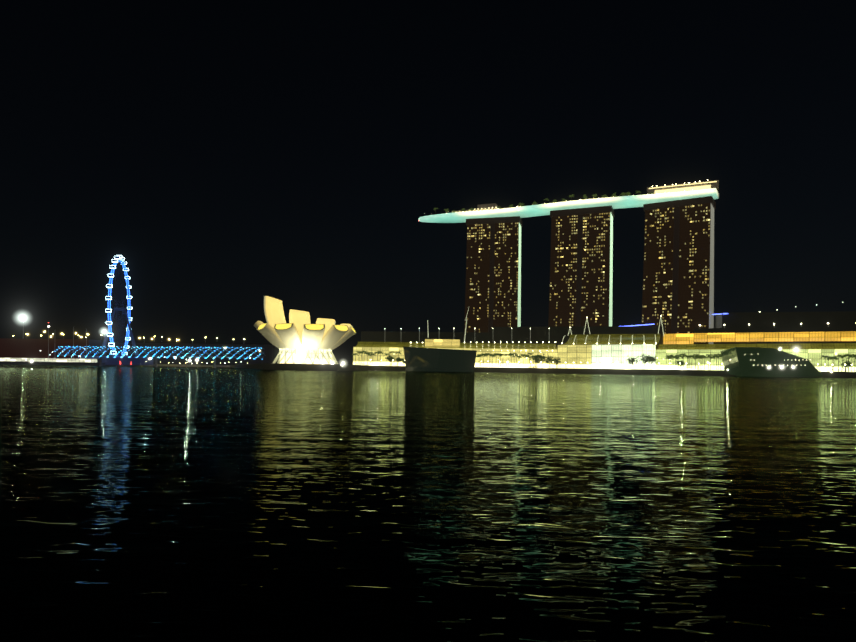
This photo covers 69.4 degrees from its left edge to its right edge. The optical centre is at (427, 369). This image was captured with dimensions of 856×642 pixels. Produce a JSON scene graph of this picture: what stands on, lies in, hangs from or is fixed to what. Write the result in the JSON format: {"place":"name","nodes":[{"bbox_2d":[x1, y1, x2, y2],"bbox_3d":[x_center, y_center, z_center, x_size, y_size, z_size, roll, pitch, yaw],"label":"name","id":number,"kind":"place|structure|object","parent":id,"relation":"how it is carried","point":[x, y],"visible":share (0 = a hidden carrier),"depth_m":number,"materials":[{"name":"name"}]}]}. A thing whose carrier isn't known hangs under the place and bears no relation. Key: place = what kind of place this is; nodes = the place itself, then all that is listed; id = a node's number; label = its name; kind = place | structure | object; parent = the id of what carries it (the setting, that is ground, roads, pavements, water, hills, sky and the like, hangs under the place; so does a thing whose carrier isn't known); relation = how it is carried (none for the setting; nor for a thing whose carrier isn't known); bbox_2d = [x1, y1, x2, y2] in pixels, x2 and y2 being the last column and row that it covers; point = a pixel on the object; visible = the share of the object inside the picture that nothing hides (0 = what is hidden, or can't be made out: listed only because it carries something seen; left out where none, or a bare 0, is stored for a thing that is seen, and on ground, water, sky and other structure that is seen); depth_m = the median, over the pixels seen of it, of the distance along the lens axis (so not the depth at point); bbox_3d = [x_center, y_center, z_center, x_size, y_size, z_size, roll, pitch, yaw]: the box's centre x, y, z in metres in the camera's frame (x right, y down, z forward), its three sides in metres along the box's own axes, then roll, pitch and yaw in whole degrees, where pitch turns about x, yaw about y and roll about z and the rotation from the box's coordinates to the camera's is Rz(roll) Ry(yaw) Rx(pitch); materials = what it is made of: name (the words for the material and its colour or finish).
{"place":"outdoors","nodes":[
{"label":"outdoors","id":0,"kind":"place"},
{"bbox_2d":[0,317,272,365],"bbox_3d":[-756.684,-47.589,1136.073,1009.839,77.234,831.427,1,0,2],"label":"bridge","id":1,"kind":"structure","parent":0,"point":[28,352],"depth_m":912.91,"materials":[{"name":"grey"}]},
{"bbox_2d":[80,255,152,364],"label":"ferris wheel","id":2,"kind":"object","parent":1,"relation":"on","point":[116,360],"visible":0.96,"depth_m":915.21,"materials":[{"name":"blue metal"}]},
{"bbox_2d":[56,346,265,367],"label":"bridge","id":3,"kind":"structure","parent":0,"point":[156,355],"depth_m":643.07,"materials":[{"name":"blue metal"}]},
{"bbox_2d":[0,364,855,641],"bbox_3d":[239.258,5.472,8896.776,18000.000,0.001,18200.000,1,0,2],"label":"bay water","id":4,"kind":"structure","parent":0,"point":[176,504],"depth_m":9.01,"materials":[{"name":"black liquid"}]},
{"bbox_2d":[720,347,823,376],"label":"crystal pavilion","id":5,"kind":"structure","parent":4,"relation":"in","point":[750,361],"depth_m":463.33,"materials":[{"name":"grey glass"}]},
{"bbox_2d":[117,363,855,377],"bbox_3d":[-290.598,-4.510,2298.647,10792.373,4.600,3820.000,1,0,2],"label":"promenade ground","id":6,"kind":"structure","parent":0,"point":[320,367],"depth_m":525.21,"materials":[{"name":"grey concrete"}]},
{"bbox_2d":[254,296,355,363],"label":"museum building","id":7,"kind":"structure","parent":6,"relation":"on","point":[299,338],"depth_m":462.73,"materials":[{"name":"white concrete"}]},
{"bbox_2d":[403,347,476,371],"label":"crystal pavilion","id":8,"kind":"structure","parent":6,"relation":"on","point":[435,359],"depth_m":546.41,"materials":[{"name":"black glass"}]},
{"bbox_2d":[464,216,521,332],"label":"tower","id":9,"kind":"structure","parent":6,"relation":"on","point":[493,279],"depth_m":782.07,"materials":[{"name":"brown glass"}]},
{"bbox_2d":[548,205,613,326],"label":"tower","id":10,"kind":"structure","parent":6,"relation":"on","point":[581,271],"depth_m":731.24,"materials":[{"name":"brown glass"}]},
{"bbox_2d":[322,349,854,371],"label":"promenade lights and railing","id":11,"kind":"object","parent":6,"relation":"on","point":[377,364],"visible":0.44,"depth_m":542.09,"materials":[{"name":"grey"}]},
{"bbox_2d":[352,351,855,371],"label":"trees","id":12,"kind":"object","parent":6,"relation":"on","point":[697,356],"visible":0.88,"depth_m":538.34,"materials":[{"name":"green plant"}]},
{"bbox_2d":[353,306,855,371],"bbox_3d":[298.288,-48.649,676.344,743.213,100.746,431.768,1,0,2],"label":"shopping mall","id":13,"kind":"structure","parent":6,"relation":"on","point":[814,337],"depth_m":597.66,"materials":[{"name":"beige glass"}]},
{"bbox_2d":[385,354,852,371],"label":"trees","id":14,"kind":"object","parent":6,"relation":"on","point":[539,359],"visible":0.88,"depth_m":550.98,"materials":[{"name":"green plant"}]},
{"bbox_2d":[641,196,715,343],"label":"tower","id":15,"kind":"structure","parent":6,"relation":"on","point":[678,282],"depth_m":689.54,"materials":[{"name":"brown glass"}]},
{"bbox_2d":[418,188,718,222],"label":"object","id":16,"kind":"structure","parent":0,"point":[633,201],"depth_m":735.13,"materials":[{"name":"grey"}]},
{"bbox_2d":[433,191,654,213],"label":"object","id":17,"kind":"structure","parent":16,"relation":"on","point":[564,200],"depth_m":745.14,"materials":[{"name":"green plant"}]},
{"bbox_2d":[418,180,718,220],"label":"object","id":18,"kind":"structure","parent":16,"relation":"on","point":[689,186],"depth_m":692.75,"materials":[{"name":"grey"}]}
]}

